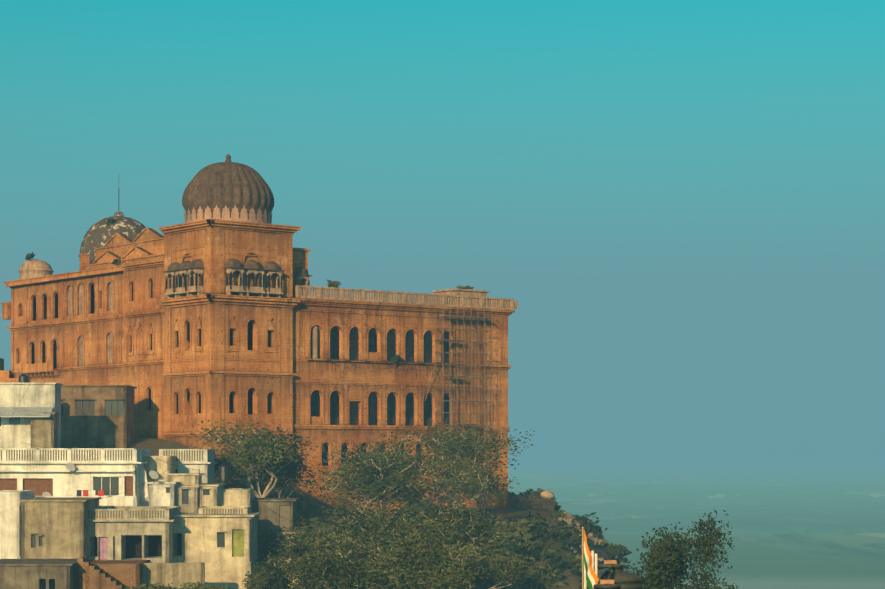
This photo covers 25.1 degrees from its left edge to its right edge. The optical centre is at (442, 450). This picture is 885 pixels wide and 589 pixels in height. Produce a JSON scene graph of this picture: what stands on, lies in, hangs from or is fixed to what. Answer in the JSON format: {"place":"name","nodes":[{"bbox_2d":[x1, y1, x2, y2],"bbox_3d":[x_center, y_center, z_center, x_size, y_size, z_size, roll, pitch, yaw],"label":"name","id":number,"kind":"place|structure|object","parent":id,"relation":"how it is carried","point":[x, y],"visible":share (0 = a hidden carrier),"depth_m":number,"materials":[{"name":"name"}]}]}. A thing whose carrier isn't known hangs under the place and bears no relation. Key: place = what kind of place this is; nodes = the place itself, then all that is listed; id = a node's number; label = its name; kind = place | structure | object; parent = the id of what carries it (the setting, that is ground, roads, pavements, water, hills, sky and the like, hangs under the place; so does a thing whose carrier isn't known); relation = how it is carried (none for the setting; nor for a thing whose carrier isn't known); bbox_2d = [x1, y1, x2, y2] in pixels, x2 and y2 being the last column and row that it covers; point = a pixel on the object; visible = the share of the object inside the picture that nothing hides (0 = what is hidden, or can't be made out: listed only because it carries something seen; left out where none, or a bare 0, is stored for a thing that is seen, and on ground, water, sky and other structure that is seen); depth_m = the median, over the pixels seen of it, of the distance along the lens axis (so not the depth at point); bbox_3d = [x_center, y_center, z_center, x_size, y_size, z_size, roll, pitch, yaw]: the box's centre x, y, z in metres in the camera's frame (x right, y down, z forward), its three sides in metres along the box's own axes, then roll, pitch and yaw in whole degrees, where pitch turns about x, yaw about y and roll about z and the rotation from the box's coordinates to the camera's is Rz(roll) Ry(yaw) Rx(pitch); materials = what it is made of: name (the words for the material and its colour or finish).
{"place":"outdoors","nodes":[
{"label":"outdoors","id":0,"kind":"place"},
{"bbox_2d":[128,437,610,588],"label":"rocky hillside","id":1,"kind":"structure","parent":0,"point":[569,580],"depth_m":208.86,"materials":[{"name":"brown stone"}]},
{"bbox_2d":[0,358,18,382],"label":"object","id":2,"kind":"object","parent":1,"relation":"on","point":[5,376],"visible":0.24,"depth_m":242.35,"materials":[{"name":"brick"}]},
{"bbox_2d":[0,374,326,588],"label":"town","id":3,"kind":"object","parent":1,"relation":"on","point":[89,499],"visible":0.98,"depth_m":169.27,"materials":[{"name":"white paint"}]},
{"bbox_2d":[125,581,229,588],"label":"tree","id":4,"kind":"object","parent":1,"relation":"on","point":[155,586],"visible":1,"depth_m":142.71,"materials":[{"name":"green plant"}]},
{"bbox_2d":[184,445,245,487],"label":"tree","id":5,"kind":"object","parent":1,"relation":"on","point":[232,465],"visible":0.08,"depth_m":186.51,"materials":[{"name":"green plant"}]},
{"bbox_2d":[223,483,234,487],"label":"bush","id":6,"kind":"object","parent":1,"relation":"on","point":[229,484],"visible":0.02,"depth_m":192.77,"materials":[{"name":"green plant"}]},
{"bbox_2d":[224,479,260,487],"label":"bush","id":7,"kind":"object","parent":1,"relation":"on","point":[239,486],"visible":0.17,"depth_m":199.49,"materials":[{"name":"green plant"}]},
{"bbox_2d":[241,479,261,491],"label":"bush","id":8,"kind":"object","parent":1,"relation":"on","point":[252,485],"visible":0.15,"depth_m":198.65,"materials":[{"name":"green plant"}]},
{"bbox_2d":[189,420,318,497],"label":"tree","id":9,"kind":"object","parent":1,"relation":"on","point":[261,450],"visible":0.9,"depth_m":188.46,"materials":[{"name":"green plant"}]},
{"bbox_2d":[1,154,517,514],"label":"palace","id":10,"kind":"structure","parent":1,"relation":"on","point":[213,309],"depth_m":217.24,"materials":[{"name":"stone"}]},
{"bbox_2d":[295,266,312,295],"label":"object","id":11,"kind":"structure","parent":10,"relation":"in","point":[301,272],"depth_m":214.57,"materials":[{"name":"beige stone"}]},
{"bbox_2d":[219,450,312,497],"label":"tree","id":12,"kind":"object","parent":1,"relation":"on","point":[288,473],"visible":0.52,"depth_m":194.00,"materials":[{"name":"green plant"}]},
{"bbox_2d":[238,479,295,497],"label":"bush","id":13,"kind":"object","parent":1,"relation":"on","point":[281,494],"visible":0.12,"depth_m":200.94,"materials":[{"name":"green plant"}]},
{"bbox_2d":[241,561,319,588],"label":"tree","id":14,"kind":"object","parent":1,"relation":"on","point":[270,577],"visible":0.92,"depth_m":158.13,"materials":[{"name":"green plant"}]},
{"bbox_2d":[274,487,304,507],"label":"bush","id":15,"kind":"object","parent":1,"relation":"on","point":[301,498],"visible":0.12,"depth_m":205.03,"materials":[{"name":"green plant"}]},
{"bbox_2d":[290,496,322,517],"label":"bush","id":16,"kind":"object","parent":1,"relation":"on","point":[308,510],"visible":0.35,"depth_m":205.22,"materials":[{"name":"green plant"}]},
{"bbox_2d":[297,515,327,527],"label":"bush","id":17,"kind":"object","parent":1,"relation":"on","point":[315,519],"visible":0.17,"depth_m":200.02,"materials":[{"name":"green plant"}]},
{"bbox_2d":[254,523,374,583],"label":"tree","id":18,"kind":"object","parent":1,"relation":"on","point":[311,541],"visible":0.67,"depth_m":166.09,"materials":[{"name":"green plant"}]},
{"bbox_2d":[258,508,397,561],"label":"tree","id":19,"kind":"object","parent":1,"relation":"on","point":[310,530],"visible":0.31,"depth_m":173.52,"materials":[{"name":"green plant"}]},
{"bbox_2d":[305,457,416,562],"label":"tree","id":20,"kind":"object","parent":1,"relation":"on","point":[374,487],"visible":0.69,"depth_m":189.55,"materials":[{"name":"green plant"}]},
{"bbox_2d":[289,554,438,588],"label":"tree","id":21,"kind":"object","parent":1,"relation":"on","point":[306,586],"visible":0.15,"depth_m":155.96,"materials":[{"name":"green plant"}]},
{"bbox_2d":[278,440,455,562],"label":"tree","id":22,"kind":"object","parent":1,"relation":"on","point":[347,454],"visible":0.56,"depth_m":191.37,"materials":[{"name":"green plant"}]},
{"bbox_2d":[285,537,478,588],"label":"tree","id":23,"kind":"object","parent":1,"relation":"on","point":[367,581],"visible":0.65,"depth_m":151.25,"materials":[{"name":"green plant"}]},
{"bbox_2d":[311,493,500,587],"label":"tree","id":24,"kind":"object","parent":1,"relation":"on","point":[436,523],"visible":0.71,"depth_m":170.49,"materials":[{"name":"green plant"}]},
{"bbox_2d":[346,505,479,563],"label":"tree","id":25,"kind":"object","parent":1,"relation":"on","point":[368,532],"visible":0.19,"depth_m":172.84,"materials":[{"name":"green plant"}]},
{"bbox_2d":[357,528,486,588],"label":"tree","id":26,"kind":"object","parent":1,"relation":"on","point":[430,576],"visible":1,"depth_m":144.77,"materials":[{"name":"green plant"}]},
{"bbox_2d":[351,435,519,512],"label":"tree","id":27,"kind":"object","parent":1,"relation":"on","point":[440,463],"visible":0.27,"depth_m":206.47,"materials":[{"name":"green plant"}]},
{"bbox_2d":[363,448,518,517],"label":"tree","id":28,"kind":"object","parent":1,"relation":"on","point":[455,482],"visible":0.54,"depth_m":197.13,"materials":[{"name":"green plant"}]},
{"bbox_2d":[383,504,513,584],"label":"tree","id":29,"kind":"object","parent":1,"relation":"on","point":[483,533],"visible":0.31,"depth_m":169.72,"materials":[{"name":"green plant"}]},
{"bbox_2d":[374,419,534,528],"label":"tree","id":30,"kind":"object","parent":1,"relation":"on","point":[461,443],"visible":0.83,"depth_m":204.72,"materials":[{"name":"green plant"}]},
{"bbox_2d":[418,538,540,588],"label":"tree","id":31,"kind":"object","parent":1,"relation":"on","point":[504,568],"visible":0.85,"depth_m":164.43,"materials":[{"name":"green plant"}]},
{"bbox_2d":[463,475,498,512],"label":"tree","id":32,"kind":"object","parent":1,"relation":"on","point":[472,492],"visible":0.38,"depth_m":213.04,"materials":[{"name":"green plant"}]},
{"bbox_2d":[472,531,503,549],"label":"bush","id":33,"kind":"object","parent":1,"relation":"on","point":[497,539],"visible":0.29,"depth_m":198.36,"materials":[{"name":"green plant"}]},
{"bbox_2d":[479,518,515,535],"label":"bush","id":34,"kind":"object","parent":1,"relation":"on","point":[496,524],"visible":0.17,"depth_m":204.13,"materials":[{"name":"green plant"}]},
{"bbox_2d":[478,518,519,541],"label":"bush","id":35,"kind":"object","parent":1,"relation":"on","point":[500,524],"visible":0.29,"depth_m":202.19,"materials":[{"name":"green plant"}]},
{"bbox_2d":[486,538,530,554],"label":"bush","id":36,"kind":"object","parent":1,"relation":"on","point":[503,543],"visible":0.29,"depth_m":198.19,"materials":[{"name":"green plant"}]},
{"bbox_2d":[499,527,527,547],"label":"bush","id":37,"kind":"object","parent":1,"relation":"on","point":[513,536],"visible":0.27,"depth_m":199.88,"materials":[{"name":"green plant"}]},
{"bbox_2d":[496,540,542,569],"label":"bush","id":38,"kind":"object","parent":1,"relation":"on","point":[517,549],"visible":0.54,"depth_m":193.99,"materials":[{"name":"green plant"}]},
{"bbox_2d":[503,577,543,588],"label":"bush","id":39,"kind":"object","parent":1,"relation":"on","point":[519,585],"visible":0.4,"depth_m":190.95,"materials":[{"name":"green plant"}]},
{"bbox_2d":[508,490,540,498],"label":"cliff bush","id":40,"kind":"object","parent":1,"relation":"on","point":[536,493],"visible":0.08,"depth_m":237.52,"materials":[{"name":"green plant"}]},
{"bbox_2d":[511,517,548,542],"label":"bush","id":41,"kind":"object","parent":1,"relation":"on","point":[525,536],"visible":0.56,"depth_m":203.26,"materials":[{"name":"green plant"}]},
{"bbox_2d":[507,495,553,510],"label":"fort wall","id":42,"kind":"structure","parent":1,"relation":"on","point":[524,502],"depth_m":230.85,"materials":[{"name":"stone"}]},
{"bbox_2d":[541,490,554,498],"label":"boulder","id":43,"kind":"object","parent":42,"relation":"on","point":[547,494],"visible":0.96,"depth_m":231.19,"materials":[{"name":"beige stone"}]},
{"bbox_2d":[522,488,542,496],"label":"cliff bush","id":44,"kind":"object","parent":1,"relation":"on","point":[530,492],"visible":0.19,"depth_m":240.88,"materials":[{"name":"green plant"}]},
{"bbox_2d":[510,540,567,572],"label":"bush","id":45,"kind":"object","parent":1,"relation":"on","point":[540,547],"visible":0.54,"depth_m":195.35,"materials":[{"name":"green plant"}]},
{"bbox_2d":[518,566,561,587],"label":"bush","id":46,"kind":"object","parent":1,"relation":"on","point":[546,577],"visible":0.75,"depth_m":191.25,"materials":[{"name":"green plant"}]},
{"bbox_2d":[524,580,564,588],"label":"bush","id":47,"kind":"object","parent":1,"relation":"on","point":[548,584],"visible":0.81,"depth_m":189.14,"materials":[{"name":"green plant"}]},
{"bbox_2d":[532,549,581,576],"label":"bush","id":48,"kind":"object","parent":1,"relation":"on","point":[560,563],"visible":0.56,"depth_m":194.14,"materials":[{"name":"green plant"}]},
{"bbox_2d":[526,510,589,541],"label":"bush","id":49,"kind":"object","parent":1,"relation":"on","point":[545,527],"visible":0.9,"depth_m":204.78,"materials":[{"name":"green plant"}]},
{"bbox_2d":[549,524,588,549],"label":"cliff bush","id":50,"kind":"object","parent":1,"relation":"on","point":[569,541],"visible":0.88,"depth_m":205.87,"materials":[{"name":"green plant"}]},
{"bbox_2d":[566,555,594,573],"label":"cliff bush","id":51,"kind":"object","parent":1,"relation":"on","point":[573,559],"visible":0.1,"depth_m":202.97,"materials":[{"name":"green plant"}]},
{"bbox_2d":[573,512,598,530],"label":"cliff bush","id":52,"kind":"object","parent":1,"relation":"on","point":[590,520],"visible":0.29,"depth_m":227.98,"materials":[{"name":"green plant"}]},
{"bbox_2d":[558,511,624,570],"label":"cliff rocks","id":53,"kind":"object","parent":1,"relation":"on","point":[592,540],"depth_m":215.89,"materials":[{"name":"stone"}]},
{"bbox_2d":[580,524,606,538],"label":"cliff bush","id":54,"kind":"object","parent":1,"relation":"on","point":[596,531],"visible":0.4,"depth_m":227.97,"materials":[{"name":"green plant"}]},
{"bbox_2d":[598,539,618,554],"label":"cliff bush","id":55,"kind":"object","parent":1,"relation":"on","point":[606,544],"visible":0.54,"depth_m":221.27,"materials":[{"name":"green plant"}]},
{"bbox_2d":[606,544,630,560],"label":"cliff bush","id":56,"kind":"object","parent":1,"relation":"on","point":[623,551],"visible":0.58,"depth_m":219.74,"materials":[{"name":"green plant"}]},
{"bbox_2d":[614,547,631,568],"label":"cliff bush","id":57,"kind":"object","parent":1,"relation":"on","point":[618,562],"visible":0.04,"depth_m":228.28,"materials":[{"name":"green plant"}]},
{"bbox_2d":[619,557,628,563],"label":"cliff bush","id":58,"kind":"object","parent":1,"relation":"on","point":[624,559],"visible":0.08,"depth_m":233.36,"materials":[{"name":"green plant"}]},
{"bbox_2d":[641,579,664,588],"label":"bush","id":59,"kind":"object","parent":1,"relation":"on","point":[644,586],"visible":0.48,"depth_m":110.77,"materials":[{"name":"green plant"}]},
{"bbox_2d":[624,509,737,588],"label":"tree","id":60,"kind":"object","parent":1,"relation":"on","point":[669,567],"visible":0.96,"depth_m":115.63,"materials":[{"name":"green plant"}]},
{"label":"building roof","id":61,"kind":"structure","parent":1,"relation":"on"},
{"bbox_2d":[582,527,597,588],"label":"flag","id":62,"kind":"object","parent":61,"relation":"on","point":[591,578],"visible":0.98,"depth_m":37.23,"materials":[{"name":"multicoloured fabric"}]},
{"bbox_2d":[584,550,607,588],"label":"roof pipes","id":63,"kind":"object","parent":61,"relation":"on","point":[597,571],"visible":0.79,"depth_m":38.72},
{"bbox_2d":[594,584,620,588],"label":"water tank","id":64,"kind":"object","parent":61,"relation":"on","point":[606,586],"visible":0.79,"depth_m":35.06,"materials":[{"name":"plastic"}]},
{"bbox_2d":[600,579,613,583],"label":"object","id":65,"kind":"object","parent":64,"relation":"on","point":[606,581],"visible":0.86,"depth_m":35.18,"materials":[{"name":"orange"}]},
{"bbox_2d":[579,564,641,588],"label":"building","id":66,"kind":"structure","parent":61,"relation":"on","point":[621,577],"depth_m":39.86,"materials":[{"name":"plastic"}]},
{"bbox_2d":[604,560,616,563],"bbox_3d":[3.390,2.259,40.250,0.250,0.075,0.120,0,0,-1],"label":"brick","id":67,"kind":"object","parent":66,"relation":"on","point":[610,561],"visible":0.93,"depth_m":40.19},
{"bbox_2d":[0,0,884,453],"label":"sky","id":68,"kind":"structure","parent":0,"point":[680,204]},
{"bbox_2d":[508,454,884,588],"bbox_3d":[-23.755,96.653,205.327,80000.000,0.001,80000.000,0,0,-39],"label":"ground plain","id":69,"kind":"structure","parent":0,"point":[799,560],"depth_m":2256.41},
{"bbox_2d":[508,473,884,535],"bbox_3d":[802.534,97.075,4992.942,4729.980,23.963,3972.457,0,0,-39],"label":"grove trees","id":70,"kind":"object","parent":69,"relation":"on","point":[771,509],"visible":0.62,"depth_m":3353.12,"materials":[{"name":"green plant"}]},
{"bbox_2d":[572,479,884,497],"bbox_3d":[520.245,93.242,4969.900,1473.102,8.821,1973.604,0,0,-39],"label":"plain hamlets","id":71,"kind":"structure","parent":69,"relation":"on","point":[723,495],"depth_m":4087.90,"materials":[{"name":"grey"}]}
]}

